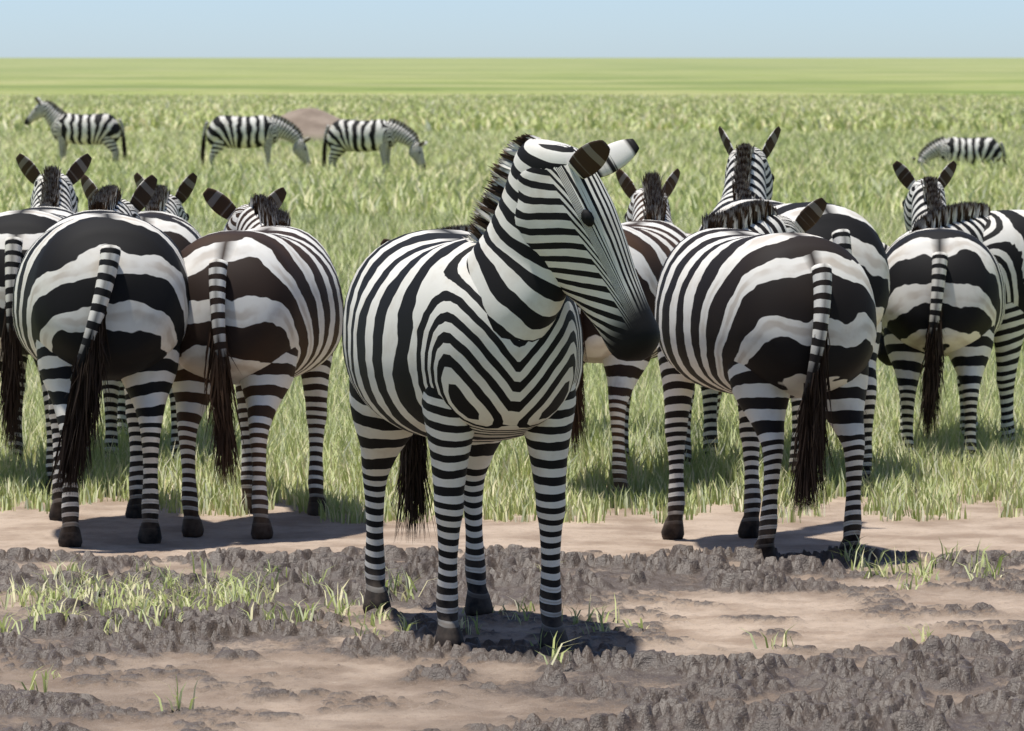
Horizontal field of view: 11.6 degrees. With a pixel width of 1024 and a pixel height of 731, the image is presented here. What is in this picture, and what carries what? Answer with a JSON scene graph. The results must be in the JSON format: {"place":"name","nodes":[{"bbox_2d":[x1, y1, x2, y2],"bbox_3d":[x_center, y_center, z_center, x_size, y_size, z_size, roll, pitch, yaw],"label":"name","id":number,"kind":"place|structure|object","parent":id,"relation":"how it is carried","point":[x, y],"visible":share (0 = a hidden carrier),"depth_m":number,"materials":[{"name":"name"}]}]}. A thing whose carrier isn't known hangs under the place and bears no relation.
{"place":"outdoors","nodes":[
{"label":"outdoors","id":0,"kind":"place"},
{"bbox_2d":[0,345,1023,523],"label":"grass","id":1,"kind":"structure","parent":0,"point":[934,473],"depth_m":22.99,"materials":[{"name":"green plant"}]},
{"bbox_2d":[0,125,1023,220],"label":"grass","id":2,"kind":"structure","parent":0,"point":[854,171],"depth_m":88.42,"materials":[{"name":"green plant"}]},
{"bbox_2d":[0,58,1023,218],"bbox_3d":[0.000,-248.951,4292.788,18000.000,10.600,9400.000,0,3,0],"label":"ground","id":3,"kind":"structure","parent":0,"point":[486,76],"depth_m":826.71,"materials":[{"name":"green plant"}]},
{"bbox_2d":[24,97,127,162],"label":"zebra","id":4,"kind":"object","parent":3,"relation":"on","point":[106,130],"visible":0.91,"depth_m":98.31},
{"bbox_2d":[102,173,201,461],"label":"zebra","id":5,"kind":"object","parent":3,"relation":"on","point":[165,213],"visible":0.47,"depth_m":23.66},
{"bbox_2d":[200,114,310,170],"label":"zebra","id":6,"kind":"object","parent":3,"relation":"on","point":[266,133],"visible":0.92,"depth_m":93.39},
{"bbox_2d":[276,108,395,146],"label":"termite mound","id":7,"kind":"object","parent":3,"relation":"on","point":[312,123],"visible":0.09,"depth_m":123.95,"materials":[{"name":"brown soil"}]},
{"bbox_2d":[322,118,427,172],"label":"zebra","id":8,"kind":"object","parent":3,"relation":"on","point":[343,136],"visible":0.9,"depth_m":90.62},
{"bbox_2d":[0,486,1023,730],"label":"bare earth","id":9,"kind":"structure","parent":3,"relation":"on","point":[710,588],"depth_m":16.85,"materials":[{"name":"brown soil"}]},
{"bbox_2d":[0,153,91,494],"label":"zebra","id":10,"kind":"object","parent":9,"relation":"on","point":[54,199],"visible":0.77,"depth_m":22.48},
{"bbox_2d":[12,174,188,546],"bbox_3d":[-1.720,-0.051,21.087,0.746,1.459,2.515,0,3,-7],"label":"zebra","id":11,"kind":"object","parent":9,"relation":"on","point":[101,291],"visible":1,"depth_m":20.09},
{"bbox_2d":[172,187,343,539],"bbox_3d":[-1.048,-0.037,21.308,0.718,1.394,2.270,0,3,4],"label":"zebra","id":12,"kind":"object","parent":9,"relation":"on","point":[265,317],"visible":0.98,"depth_m":20.45},
{"bbox_2d":[342,133,660,649],"bbox_3d":[-0.140,0.065,16.883,0.739,1.697,1.927,-1,3,-18],"label":"zebra","id":13,"kind":"object","parent":9,"relation":"on","point":[463,353],"visible":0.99,"depth_m":16.32},
{"bbox_2d":[0,532,1015,710],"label":"grass tufts","id":14,"kind":"object","parent":9,"relation":"on","point":[169,581],"visible":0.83,"depth_m":17.76,"materials":[{"name":"green plant"}]},
{"bbox_2d":[654,197,876,557],"bbox_3d":[0.982,0.037,20.222,0.804,1.383,2.194,0,3,-3],"label":"zebra","id":15,"kind":"object","parent":9,"relation":"on","point":[764,312],"visible":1,"depth_m":19.46},
{"bbox_2d":[380,224,738,434],"bbox_3d":[0.226,-0.117,25.064,2.015,1.184,0.644,1,3,12],"label":"zebra","id":16,"kind":"object","parent":3,"relation":"on","point":[461,227],"visible":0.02,"depth_m":25.13},
{"bbox_2d":[568,168,694,497],"bbox_3d":[0.573,-0.161,22.939,0.682,1.443,2.186,1,3,18],"label":"zebra","id":17,"kind":"object","parent":3,"relation":"on","point":[654,235],"visible":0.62,"depth_m":22.15},
{"bbox_2d":[698,126,889,485],"bbox_3d":[1.186,-0.275,23.463,0.718,1.658,2.318,-1,3,-15],"label":"zebra","id":18,"kind":"object","parent":3,"relation":"on","point":[749,175],"visible":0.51,"depth_m":22.73},
{"bbox_2d":[881,161,1005,466],"bbox_3d":[2.054,-0.231,24.405,0.646,1.493,2.153,0,3,4],"label":"zebra","id":19,"kind":"object","parent":3,"relation":"on","point":[947,296],"visible":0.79,"depth_m":23.55},
{"bbox_2d":[877,201,1023,447],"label":"zebra","id":20,"kind":"object","parent":3,"relation":"on","point":[999,234],"visible":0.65,"depth_m":24.43},
{"bbox_2d":[912,136,1006,168],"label":"zebra","id":21,"kind":"object","parent":3,"relation":"on","point":[970,150],"visible":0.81,"depth_m":95.80},
{"bbox_2d":[0,92,1023,134],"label":"grass","id":22,"kind":"structure","parent":0,"point":[636,113],"depth_m":230.82,"materials":[{"name":"green plant"}]},
{"bbox_2d":[0,204,1023,369],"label":"grass","id":23,"kind":"structure","parent":0,"point":[350,245],"depth_m":56.35,"materials":[{"name":"green plant"}]},
{"bbox_2d":[0,0,1023,57],"label":"sky","id":24,"kind":"structure","parent":0,"point":[28,28],"materials":[{"name":"blue"}]}
]}

